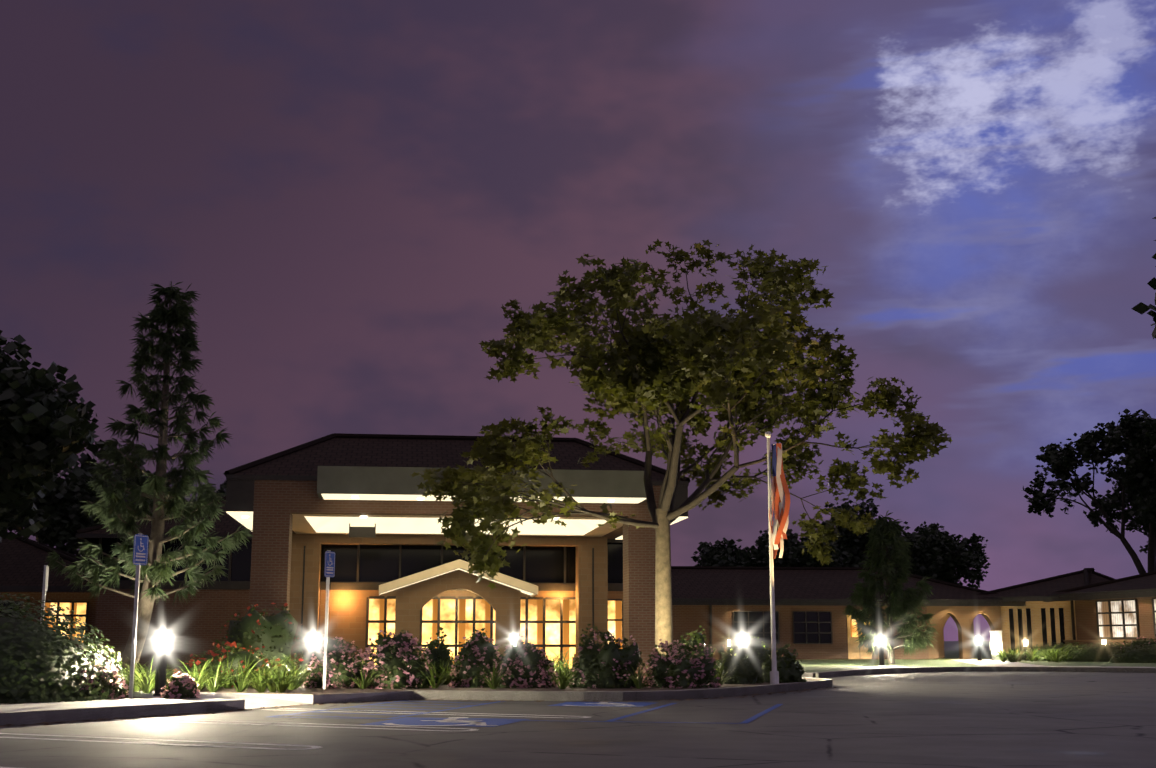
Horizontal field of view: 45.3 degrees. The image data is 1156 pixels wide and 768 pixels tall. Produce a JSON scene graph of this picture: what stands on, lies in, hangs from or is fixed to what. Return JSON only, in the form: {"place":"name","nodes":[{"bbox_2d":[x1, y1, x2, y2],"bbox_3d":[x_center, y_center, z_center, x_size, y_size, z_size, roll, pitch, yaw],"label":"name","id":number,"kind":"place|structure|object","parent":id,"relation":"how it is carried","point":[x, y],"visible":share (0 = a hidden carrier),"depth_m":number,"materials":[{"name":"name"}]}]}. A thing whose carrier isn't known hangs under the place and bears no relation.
{"place":"outdoors","nodes":[
{"label":"outdoors","id":0,"kind":"place"},
{"bbox_2d":[0,697,226,711],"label":"sidewalk","id":1,"kind":"structure","parent":0,"point":[57,705],"depth_m":19.00,"materials":[{"name":"concrete"}]},
{"bbox_2d":[128,533,148,698],"bbox_3d":[-6.652,3.475,20.803,0.068,2.450,0.305,-5,-12,26],"label":"accessible sign","id":2,"kind":"object","parent":1,"relation":"on","point":[140,551],"visible":1,"depth_m":20.85,"materials":[{"name":"blue metal"}]},
{"bbox_2d":[0,697,244,725],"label":"island ground","id":3,"kind":"structure","parent":0,"point":[238,703],"depth_m":18.14,"materials":[{"name":"brown soil"}]},
{"bbox_2d":[40,565,48,622],"bbox_3d":[-10.034,4.524,25.900,0.062,2.250,0.305,2,-11,-11],"label":"pole","id":4,"kind":"object","parent":3,"relation":"on","point":[45,579],"visible":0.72,"depth_m":26.01,"materials":[{"name":"grey metal"}]},
{"bbox_2d":[0,593,128,703],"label":"round hedge","id":5,"kind":"object","parent":3,"relation":"on","point":[42,662],"visible":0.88,"depth_m":19.94,"materials":[{"name":"green plant"}]},
{"bbox_2d":[79,660,128,698],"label":"pink shrub","id":6,"kind":"object","parent":3,"relation":"on","point":[123,692],"visible":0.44,"depth_m":20.53,"materials":[{"name":"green plant"}]},
{"bbox_2d":[139,677,832,703],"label":"island ground","id":7,"kind":"structure","parent":0,"point":[314,695],"depth_m":23.55,"materials":[{"name":"concrete"}]},
{"bbox_2d":[44,282,253,682],"bbox_3d":[-8.696,1.936,28.873,3.439,8.524,3.630,-6,-12,30],"label":"pine tree","id":8,"kind":"object","parent":7,"relation":"on","point":[173,501],"visible":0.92,"depth_m":28.64,"materials":[{"name":"plant"}]},
{"bbox_2d":[153,631,168,695],"bbox_3d":[-6.544,4.391,21.750,0.212,1.000,0.213,0,-10,2],"label":"bollard","id":9,"kind":"object","parent":7,"relation":"on","point":[161,666],"visible":0.94,"depth_m":21.69,"materials":[{"name":"metal"}]},
{"bbox_2d":[159,671,200,698],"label":"pink shrub","id":10,"kind":"object","parent":7,"relation":"on","point":[177,686],"visible":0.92,"depth_m":20.64,"materials":[{"name":"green plant"}]},
{"bbox_2d":[173,641,287,686],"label":"flowering plants","id":11,"kind":"object","parent":7,"relation":"on","point":[243,652],"visible":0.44,"depth_m":26.34,"materials":[{"name":"green plant"}]},
{"bbox_2d":[215,603,307,668],"bbox_3d":[-7.529,6.170,33.190,2.124,1.847,2.141,7,-12,-32],"label":"green shrub","id":12,"kind":"object","parent":7,"relation":"on","point":[272,636],"visible":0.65,"depth_m":32.81,"materials":[{"name":"green plant"}]},
{"bbox_2d":[309,633,317,664],"bbox_3d":[-5.575,5.752,29.100,0.212,1.000,0.213,0,-10,2],"label":"bollard","id":13,"kind":"object","parent":7,"relation":"on","point":[313,645],"visible":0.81,"depth_m":29.09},
{"bbox_2d":[323,550,334,688],"bbox_3d":[-4.499,4.210,24.774,0.068,2.450,0.305,-5,-12,26],"label":"accessible sign","id":14,"kind":"object","parent":7,"relation":"on","point":[329,570],"visible":1,"depth_m":24.82,"materials":[{"name":"blue metal"}]},
{"bbox_2d":[302,634,369,687],"bbox_3d":[-4.420,5.147,25.629,1.395,1.026,1.145,0,-10,2],"label":"pink shrub","id":15,"kind":"object","parent":7,"relation":"on","point":[339,659],"visible":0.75,"depth_m":25.36,"materials":[{"name":"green plant"}]},
{"bbox_2d":[360,630,435,688],"bbox_3d":[-3.340,5.062,25.373,1.264,1.110,1.317,9,-14,-40],"label":"pink shrub","id":16,"kind":"object","parent":7,"relation":"on","point":[395,654],"visible":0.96,"depth_m":25.13,"materials":[{"name":"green plant"}]},
{"bbox_2d":[109,649,743,692],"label":"strap plants","id":17,"kind":"object","parent":7,"relation":"on","point":[272,680],"visible":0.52,"depth_m":24.59,"materials":[{"name":"green plant"}]},
{"bbox_2d":[419,627,454,683],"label":"green shrub","id":18,"kind":"object","parent":7,"relation":"on","point":[441,651],"visible":0.42,"depth_m":27.89,"materials":[{"name":"green plant"}]},
{"bbox_2d":[447,629,499,687],"bbox_3d":[-1.865,5.151,25.879,1.174,1.119,0.831,0,-10,2],"label":"pink shrub","id":19,"kind":"object","parent":7,"relation":"on","point":[477,652],"visible":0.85,"depth_m":25.70,"materials":[{"name":"green plant"}]},
{"bbox_2d":[457,628,500,666],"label":"green shrub","id":20,"kind":"object","parent":7,"relation":"on","point":[484,635],"visible":0.02,"depth_m":29.61,"materials":[{"name":"green plant"}]},
{"bbox_2d":[510,634,517,643],"bbox_3d":[-1.455,6.185,31.440,0.212,1.000,0.213,0,-10,2],"label":"bollard","id":21,"kind":"object","parent":7,"relation":"on","point":[513,636],"visible":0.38,"depth_m":31.46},
{"bbox_2d":[488,635,559,687],"bbox_3d":[-0.992,5.167,25.675,1.344,0.995,1.082,0,-10,2],"label":"pink shrub","id":22,"kind":"object","parent":7,"relation":"on","point":[526,656],"visible":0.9,"depth_m":25.41,"materials":[{"name":"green plant"}]},
{"bbox_2d":[568,624,645,687],"bbox_3d":[0.534,5.067,25.686,1.465,1.220,1.315,0,-10,2],"label":"pink shrub","id":23,"kind":"object","parent":7,"relation":"on","point":[605,659],"visible":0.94,"depth_m":25.40,"materials":[{"name":"green plant"}]},
{"bbox_2d":[411,239,951,656],"bbox_3d":[2.319,1.621,30.076,10.808,9.679,11.474,-8,-13,37],"label":"maple tree","id":24,"kind":"object","parent":7,"relation":"on","point":[727,365],"visible":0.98,"depth_m":28.85,"materials":[{"name":"green plant"}]},
{"bbox_2d":[641,639,721,687],"bbox_3d":[1.907,5.216,25.745,1.406,0.930,1.329,8,-13,-36],"label":"pink shrub","id":25,"kind":"object","parent":7,"relation":"on","point":[697,672],"visible":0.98,"depth_m":25.46,"materials":[{"name":"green plant"}]},
{"bbox_2d":[673,625,718,680],"bbox_3d":[2.469,5.829,29.847,1.311,1.237,1.108,0,-10,2],"label":"green shrub","id":26,"kind":"object","parent":7,"relation":"on","point":[697,637],"visible":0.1,"depth_m":29.79,"materials":[{"name":"green plant"}]},
{"bbox_2d":[715,641,763,683],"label":"green shrub","id":27,"kind":"object","parent":7,"relation":"on","point":[748,670],"visible":0.81,"depth_m":27.67,"materials":[{"name":"green plant"}]},
{"bbox_2d":[739,634,746,644],"bbox_3d":[3.852,6.339,32.271,0.212,1.000,0.213,0,-10,2],"label":"bollard","id":28,"kind":"object","parent":7,"relation":"on","point":[743,638],"visible":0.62,"depth_m":32.29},
{"bbox_2d":[730,635,771,679],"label":"green shrub","id":29,"kind":"object","parent":7,"relation":"on","point":[759,646],"visible":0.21,"depth_m":30.63,"materials":[{"name":"green plant"}]},
{"bbox_2d":[765,431,789,683],"bbox_3d":[4.055,3.456,27.877,0.491,5.070,0.255,0,-10,2],"label":"flagpole","id":30,"kind":"object","parent":7,"relation":"on","point":[779,504],"visible":0.96,"depth_m":27.98,"materials":[{"name":"white metal"}]},
{"bbox_2d":[759,643,806,682],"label":"green shrub","id":31,"kind":"object","parent":7,"relation":"on","point":[788,669],"visible":0.73,"depth_m":28.61,"materials":[{"name":"green plant"}]},
{"bbox_2d":[0,641,1155,767],"bbox_3d":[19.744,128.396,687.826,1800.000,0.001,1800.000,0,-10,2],"label":"asphalt ground","id":32,"kind":"structure","parent":0,"point":[989,719],"depth_m":15.15,"materials":[{"name":"grey asphalt"}]},
{"bbox_2d":[0,592,96,662],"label":"wing walls","id":33,"kind":"structure","parent":32,"relation":"on","point":[81,604],"depth_m":49.03,"materials":[{"name":"brown brick"}]},
{"bbox_2d":[0,536,95,591],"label":"wing roof","id":34,"kind":"structure","parent":33,"relation":"on","point":[22,563],"depth_m":50.26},
{"bbox_2d":[11,364,98,502],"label":"tree","id":35,"kind":"object","parent":32,"relation":"on","point":[72,397],"visible":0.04,"depth_m":50.55,"materials":[{"name":"green plant"}]},
{"bbox_2d":[0,330,111,542],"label":"tree","id":36,"kind":"object","parent":32,"relation":"on","point":[45,430],"visible":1,"depth_m":34.22,"materials":[{"name":"green plant"}]},
{"bbox_2d":[12,459,175,561],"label":"tree","id":37,"kind":"object","parent":32,"relation":"on","point":[62,504],"visible":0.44,"depth_m":59.58,"materials":[{"name":"green plant"}]},
{"bbox_2d":[0,701,240,724],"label":"kerb","id":38,"kind":"structure","parent":32,"relation":"on","point":[149,709],"depth_m":18.17,"materials":[{"name":"concrete"}]},
{"bbox_2d":[186,473,226,502],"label":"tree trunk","id":39,"kind":"object","parent":32,"relation":"on","point":[223,487],"depth_m":71.10,"materials":[{"name":"green plant"}]},
{"bbox_2d":[133,691,310,708],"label":"sidewalk ramp","id":40,"kind":"structure","parent":32,"relation":"on","point":[252,702],"depth_m":21.94,"materials":[{"name":"concrete"}]},
{"bbox_2d":[93,538,622,670],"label":"hall walls","id":41,"kind":"structure","parent":32,"relation":"on","point":[361,611],"depth_m":47.70,"materials":[{"name":"beige brick"}]},
{"bbox_2d":[75,496,622,544],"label":"hall roof","id":42,"kind":"structure","parent":41,"relation":"on","point":[225,524],"depth_m":47.58,"materials":[{"name":"tile"}]},
{"bbox_2d":[0,700,782,767],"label":"parking markings","id":43,"kind":"object","parent":32,"relation":"on","point":[449,721],"visible":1,"depth_m":17.54,"materials":[{"name":"blue paint"}]},
{"bbox_2d":[0,687,846,726],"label":"leaf litter","id":44,"kind":"object","parent":32,"relation":"on","point":[47,723],"visible":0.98,"depth_m":22.07,"materials":[{"name":"brown plant"}]},
{"bbox_2d":[226,466,687,676],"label":"entrance portico","id":45,"kind":"structure","parent":32,"relation":"on","point":[293,525],"depth_m":39.20,"materials":[{"name":"beige paint"}]},
{"bbox_2d":[224,433,689,485],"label":"canopy roof","id":46,"kind":"structure","parent":45,"relation":"on","point":[302,462],"depth_m":41.57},
{"bbox_2d":[379,559,537,662],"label":"entrance portico","id":47,"kind":"structure","parent":32,"relation":"on","point":[503,598],"depth_m":45.52,"materials":[{"name":"beige paint"}]},
{"bbox_2d":[306,677,832,703],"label":"kerb","id":48,"kind":"structure","parent":32,"relation":"on","point":[661,694],"depth_m":23.73,"materials":[{"name":"concrete"}]},
{"bbox_2d":[672,598,1003,659],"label":"connecting wing walls","id":49,"kind":"structure","parent":32,"relation":"on","point":[817,632],"depth_m":63.34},
{"bbox_2d":[671,566,1025,605],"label":"roof","id":50,"kind":"structure","parent":49,"relation":"on","point":[754,582],"depth_m":65.25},
{"bbox_2d":[801,667,1155,677],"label":"curb","id":51,"kind":"structure","parent":32,"relation":"on","point":[931,669],"depth_m":44.06,"materials":[{"name":"concrete"}]},
{"bbox_2d":[1000,600,1076,653],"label":"wing link walls","id":52,"kind":"structure","parent":32,"relation":"on","point":[1035,623],"depth_m":63.62,"materials":[{"name":"beige paint"}]},
{"bbox_2d":[978,568,1114,601],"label":"roof","id":53,"kind":"structure","parent":52,"relation":"on","point":[1040,590],"depth_m":64.62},
{"bbox_2d":[1049,588,1155,646],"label":"wing walls","id":54,"kind":"structure","parent":32,"relation":"on","point":[1121,620],"depth_m":59.62,"materials":[{"name":"brown brick"}]},
{"bbox_2d":[1043,571,1155,601],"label":"wing roof","id":55,"kind":"structure","parent":54,"relation":"on","point":[1143,581],"depth_m":60.23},
{"bbox_2d":[1131,217,1155,339],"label":"tree","id":56,"kind":"object","parent":32,"relation":"on","point":[1141,308],"visible":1,"depth_m":26.81,"materials":[{"name":"green plant"}]},
{"bbox_2d":[0,0,1155,640],"label":"sky","id":57,"kind":"structure","parent":0,"point":[353,195],"materials":[{"name":"purple"}]},
{"bbox_2d":[716,651,1155,677],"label":"lawn","id":58,"kind":"structure","parent":0,"point":[817,665],"depth_m":49.80,"materials":[{"name":"green plant"}]},
{"bbox_2d":[691,527,852,566],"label":"tree","id":59,"kind":"object","parent":58,"relation":"on","point":[720,554],"visible":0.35,"depth_m":91.88,"materials":[{"name":"green plant"}]},
{"bbox_2d":[795,498,909,566],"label":"tree","id":60,"kind":"object","parent":58,"relation":"on","point":[851,542],"visible":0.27,"depth_m":99.06,"materials":[{"name":"green plant"}]},
{"bbox_2d":[878,636,884,664],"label":"bollard","id":61,"kind":"object","parent":58,"relation":"on","point":[881,653],"visible":1,"depth_m":48.73,"materials":[{"name":"metal"}]},
{"bbox_2d":[843,510,937,663],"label":"pine tree","id":62,"kind":"object","parent":58,"relation":"on","point":[909,601],"visible":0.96,"depth_m":50.85,"materials":[{"name":"green plant"}]},
{"bbox_2d":[869,521,990,588],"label":"tree","id":63,"kind":"object","parent":58,"relation":"on","point":[936,554],"visible":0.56,"depth_m":93.63,"materials":[{"name":"green plant"}]},
{"bbox_2d":[1024,639,1028,660],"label":"path light","id":64,"kind":"object","parent":58,"relation":"on","point":[1025,645],"visible":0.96,"depth_m":59.32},
{"bbox_2d":[989,644,1075,661],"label":"strap plants","id":65,"kind":"object","parent":58,"relation":"on","point":[1053,656],"visible":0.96,"depth_m":55.98,"materials":[{"name":"green plant"}]},
{"bbox_2d":[1022,642,1096,660],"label":"hedge","id":66,"kind":"object","parent":58,"relation":"on","point":[1049,647],"visible":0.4,"depth_m":59.55,"materials":[{"name":"green plant"}]},
{"bbox_2d":[1021,409,1155,573],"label":"tree","id":67,"kind":"object","parent":58,"relation":"on","point":[1063,462],"visible":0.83,"depth_m":85.64,"materials":[{"name":"green plant"}]},
{"bbox_2d":[1063,642,1130,661],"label":"hedge","id":68,"kind":"object","parent":58,"relation":"on","point":[1102,653],"visible":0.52,"depth_m":56.39,"materials":[{"name":"green plant"}]},
{"bbox_2d":[1089,460,1154,553],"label":"tree","id":69,"kind":"object","parent":58,"relation":"on","point":[1115,496],"visible":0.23,"depth_m":94.90,"materials":[{"name":"green plant"}]},
{"bbox_2d":[1108,642,1155,662],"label":"hedge","id":70,"kind":"object","parent":58,"relation":"on","point":[1142,654],"visible":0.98,"depth_m":53.38,"materials":[{"name":"green plant"}]},
{"bbox_2d":[1118,637,1155,650],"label":"pink shrub","id":71,"kind":"object","parent":58,"relation":"on","point":[1141,641],"visible":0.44,"depth_m":54.73,"materials":[{"name":"green plant"}]},
{"bbox_2d":[1119,417,1155,526],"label":"tree","id":72,"kind":"object","parent":58,"relation":"on","point":[1145,510],"visible":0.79,"depth_m":80.97,"materials":[{"name":"green plant"}]},
{"bbox_2d":[951,659,1155,667],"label":"sidewalk","id":73,"kind":"structure","parent":0,"point":[986,662],"depth_m":49.45,"materials":[{"name":"concrete"}]},
{"bbox_2d":[976,637,981,660],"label":"bollard","id":74,"kind":"object","parent":73,"relation":"on","point":[979,656],"visible":0.9,"depth_m":58.38,"materials":[{"name":"metal"}]},
{"bbox_2d":[989,631,1002,660],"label":"white marker post","id":75,"kind":"object","parent":73,"relation":"on","point":[996,638],"visible":0.82,"depth_m":58.89,"materials":[{"name":"paint"}]}
]}

